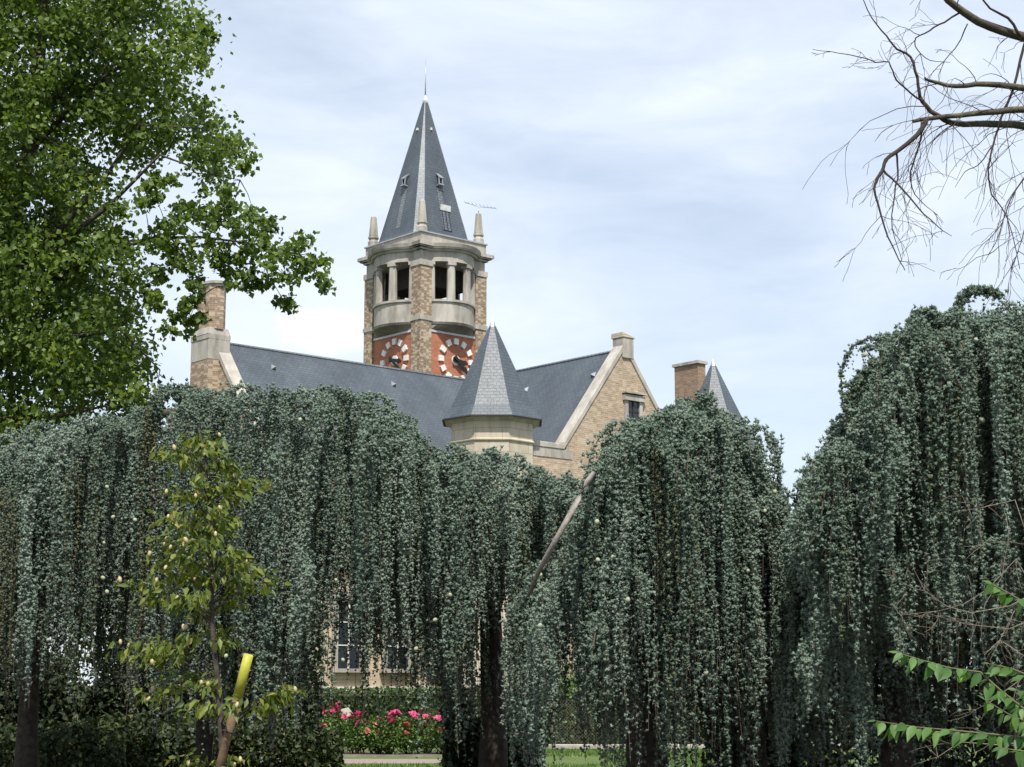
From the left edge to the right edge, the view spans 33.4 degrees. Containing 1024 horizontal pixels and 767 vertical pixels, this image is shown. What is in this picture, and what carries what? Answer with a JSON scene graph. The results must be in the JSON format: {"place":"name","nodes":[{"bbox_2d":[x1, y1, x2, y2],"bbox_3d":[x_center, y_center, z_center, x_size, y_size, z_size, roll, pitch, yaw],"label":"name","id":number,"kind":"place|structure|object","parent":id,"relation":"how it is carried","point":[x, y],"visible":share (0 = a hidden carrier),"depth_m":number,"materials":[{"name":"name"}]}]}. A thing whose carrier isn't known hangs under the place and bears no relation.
{"place":"outdoors","nodes":[
{"label":"outdoors","id":0,"kind":"place"},
{"bbox_2d":[174,759,440,763],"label":"path","id":1,"kind":"structure","parent":0,"point":[384,761],"depth_m":35.48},
{"bbox_2d":[164,280,759,720],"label":"brick building","id":2,"kind":"structure","parent":0,"point":[552,416],"depth_m":63.61,"materials":[{"name":"stone"}]},
{"bbox_2d":[329,591,367,672],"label":"window","id":3,"kind":"structure","parent":2,"relation":"in","point":[340,666],"depth_m":61.79,"materials":[{"name":"glass"}]},
{"bbox_2d":[380,599,411,672],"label":"window","id":4,"kind":"structure","parent":2,"relation":"in","point":[388,659],"depth_m":63.15,"materials":[{"name":"glass"}]},
{"bbox_2d":[429,620,443,672],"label":"window","id":5,"kind":"structure","parent":2,"relation":"in","point":[431,620],"depth_m":64.42,"materials":[{"name":"stone"}]},
{"bbox_2d":[622,394,644,426],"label":"gable window","id":6,"kind":"structure","parent":2,"relation":"in","point":[633,404],"depth_m":64.72,"materials":[{"name":"stone"}]},
{"bbox_2d":[1,687,986,746],"bbox_3d":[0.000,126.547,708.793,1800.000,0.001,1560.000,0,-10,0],"label":"ground","id":7,"kind":"structure","parent":0,"point":[978,724],"depth_m":95.55,"materials":[{"name":"green plant"}]},
{"bbox_2d":[357,60,496,377],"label":"clock tower","id":8,"kind":"structure","parent":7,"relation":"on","point":[424,256],"depth_m":76.94,"materials":[{"name":"grey stone"}]},
{"bbox_2d":[245,685,712,746],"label":"hedge","id":9,"kind":"object","parent":7,"relation":"on","point":[390,704],"visible":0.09,"depth_m":44.35,"materials":[{"name":"green plant"}]},
{"bbox_2d":[554,666,577,694],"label":"garden shrub","id":10,"kind":"object","parent":7,"relation":"on","point":[570,680],"visible":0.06,"depth_m":46.66,"materials":[{"name":"green plant"}]},
{"bbox_2d":[867,580,1023,766],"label":"leafy shrub","id":11,"kind":"object","parent":7,"relation":"on","point":[940,671],"visible":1,"depth_m":6.09,"materials":[{"name":"green plant"}]},
{"bbox_2d":[0,0,1023,685],"label":"sky","id":12,"kind":"structure","parent":0,"point":[645,166],"materials":[{"name":"white"}]},
{"bbox_2d":[252,746,988,766],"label":"lawn","id":13,"kind":"structure","parent":0,"point":[577,760],"depth_m":37.09,"materials":[{"name":"green plant"}]},
{"bbox_2d":[0,592,329,766],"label":"undergrowth","id":14,"kind":"object","parent":13,"relation":"on","point":[54,709],"visible":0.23,"depth_m":29.37,"materials":[{"name":"green plant"}]},
{"bbox_2d":[0,0,336,692],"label":"broadleaf tree","id":15,"kind":"object","parent":13,"relation":"on","point":[40,347],"visible":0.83,"depth_m":30.38,"materials":[{"name":"green plant"}]},
{"bbox_2d":[141,755,441,756],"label":"kerb","id":16,"kind":"structure","parent":13,"relation":"on","point":[390,755],"depth_m":37.84,"materials":[{"name":"concrete"}]},
{"bbox_2d":[183,751,442,754],"bbox_3d":[-7.500,8.576,39.511,13.000,0.001,3.200,0,-10,0],"label":"flower bed","id":17,"kind":"object","parent":13,"relation":"on","point":[368,753],"depth_m":39.56,"materials":[{"name":"green plant"}]},
{"bbox_2d":[309,707,331,729],"bbox_3d":[-4.531,8.042,39.533,0.902,1.100,1.008,-4,-11,21],"label":"rose bush","id":18,"kind":"object","parent":17,"relation":"on","point":[323,723],"visible":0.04,"depth_m":39.45,"materials":[{"name":"green plant"}]},
{"bbox_2d":[321,701,353,745],"bbox_3d":[-4.178,8.081,39.784,1.003,1.334,0.836,8,-13,-39],"label":"rose bush","id":19,"kind":"object","parent":17,"relation":"on","point":[337,715],"visible":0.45,"depth_m":39.76,"materials":[{"name":"green plant"}]},
{"bbox_2d":[341,707,353,751],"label":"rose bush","id":20,"kind":"object","parent":17,"relation":"on","point":[347,710],"visible":0.47,"depth_m":40.52,"materials":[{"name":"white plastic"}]},
{"bbox_2d":[339,710,375,753],"bbox_3d":[-3.608,8.122,39.689,0.890,1.026,0.965,0,-10,0],"label":"rose bush","id":21,"kind":"object","parent":17,"relation":"on","point":[361,722],"visible":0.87,"depth_m":39.46,"materials":[{"name":"green plant"}]},
{"bbox_2d":[358,715,394,753],"bbox_3d":[-3.118,8.124,39.350,0.833,0.939,0.824,3,-10,-17],"label":"rose bush","id":22,"kind":"object","parent":17,"relation":"on","point":[372,726],"visible":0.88,"depth_m":39.16,"materials":[{"name":"green plant"}]},
{"bbox_2d":[374,709,407,754],"bbox_3d":[-2.760,8.001,39.121,0.906,1.063,0.887,-5,-11,25],"label":"rose bush","id":23,"kind":"object","parent":17,"relation":"on","point":[390,745],"visible":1,"depth_m":38.99,"materials":[{"name":"green plant"}]},
{"bbox_2d":[393,710,424,753],"bbox_3d":[-2.408,8.057,39.280,0.819,1.041,1.063,-2,-10,11],"label":"rose bush","id":24,"kind":"object","parent":17,"relation":"on","point":[408,744],"visible":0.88,"depth_m":39.20,"materials":[{"name":"green plant"}]},
{"bbox_2d":[409,709,439,753],"bbox_3d":[-1.949,8.129,39.785,0.929,1.058,1.051,0,-10,0],"label":"rose bush","id":25,"kind":"object","parent":17,"relation":"on","point":[428,748],"visible":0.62,"depth_m":39.51,"materials":[{"name":"green plant"}]},
{"bbox_2d":[420,714,444,753],"bbox_3d":[-1.616,8.078,39.376,1.064,1.092,1.038,0,-10,0],"label":"rose bush","id":26,"kind":"object","parent":17,"relation":"on","point":[436,728],"visible":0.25,"depth_m":39.17,"materials":[{"name":"green plant"}]},
{"bbox_2d":[291,727,345,766],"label":"shade shrub","id":27,"kind":"object","parent":13,"relation":"on","point":[329,751],"visible":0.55,"depth_m":30.00,"materials":[{"name":"green plant"}]},
{"bbox_2d":[551,700,714,743],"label":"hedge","id":28,"kind":"object","parent":13,"relation":"on","point":[593,728],"visible":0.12,"depth_m":42.75,"materials":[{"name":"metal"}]},
{"bbox_2d":[548,744,855,749],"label":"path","id":29,"kind":"structure","parent":13,"relation":"on","point":[570,746],"depth_m":42.13,"materials":[{"name":"grey stone"}]},
{"label":"bare soil","id":30,"kind":"structure","parent":0,"visible":0},
{"bbox_2d":[0,722,42,766],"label":"shade shrub","id":31,"kind":"object","parent":30,"relation":"on","point":[7,750],"visible":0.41,"depth_m":26.63,"materials":[{"name":"green plant"}]},
{"bbox_2d":[38,715,132,766],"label":"shade shrub","id":32,"kind":"object","parent":30,"relation":"on","point":[54,736],"visible":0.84,"depth_m":26.13,"materials":[{"name":"green plant"}]},
{"bbox_2d":[75,707,181,766],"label":"shade shrub","id":33,"kind":"object","parent":30,"relation":"on","point":[125,723],"visible":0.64,"depth_m":27.12,"materials":[{"name":"green plant"}]},
{"bbox_2d":[126,713,248,766],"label":"shade shrub","id":34,"kind":"object","parent":30,"relation":"on","point":[186,742],"visible":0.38,"depth_m":27.57,"materials":[{"name":"green plant"}]},
{"bbox_2d":[106,428,307,766],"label":"young tree","id":35,"kind":"object","parent":30,"relation":"on","point":[195,577],"visible":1,"depth_m":13.85,"materials":[{"name":"green plant"}]},
{"bbox_2d":[215,653,252,766],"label":"stake","id":36,"kind":"object","parent":30,"relation":"on","point":[239,689],"visible":0.93,"depth_m":13.57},
{"bbox_2d":[215,708,316,766],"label":"shade shrub","id":37,"kind":"object","parent":30,"relation":"on","point":[288,758],"visible":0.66,"depth_m":28.08,"materials":[{"name":"green plant"}]},
{"bbox_2d":[0,377,582,766],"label":"weeping cedar","id":38,"kind":"object","parent":30,"relation":"on","point":[446,548],"visible":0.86,"depth_m":21.61,"materials":[{"name":"green plant"}]},
{"bbox_2d":[438,676,539,766],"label":"undergrowth","id":39,"kind":"object","parent":30,"relation":"on","point":[461,761],"visible":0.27,"depth_m":25.13,"materials":[{"name":"green plant"}]},
{"bbox_2d":[498,387,805,766],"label":"weeping cedar","id":40,"kind":"object","parent":30,"relation":"on","point":[681,508],"visible":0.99,"depth_m":18.50,"materials":[{"name":"green plant"}]},
{"bbox_2d":[692,565,989,766],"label":"undergrowth","id":41,"kind":"object","parent":30,"relation":"on","point":[948,762],"visible":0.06,"depth_m":22.05,"materials":[{"name":"green plant"}]},
{"bbox_2d":[775,283,1023,766],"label":"weeping cedar","id":42,"kind":"object","parent":30,"relation":"on","point":[930,418],"visible":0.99,"depth_m":16.70,"materials":[{"name":"green plant"}]},
{"bbox_2d":[803,0,1023,307],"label":"bare tree","id":43,"kind":"object","parent":30,"relation":"on","point":[1014,33],"visible":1,"depth_m":12.16,"materials":[{"name":"brown plant"}]},
{"bbox_2d":[877,490,1023,766],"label":"dry shrub","id":44,"kind":"object","parent":30,"relation":"on","point":[953,620],"visible":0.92,"depth_m":11.91,"materials":[{"name":"brown plant"}]}
]}

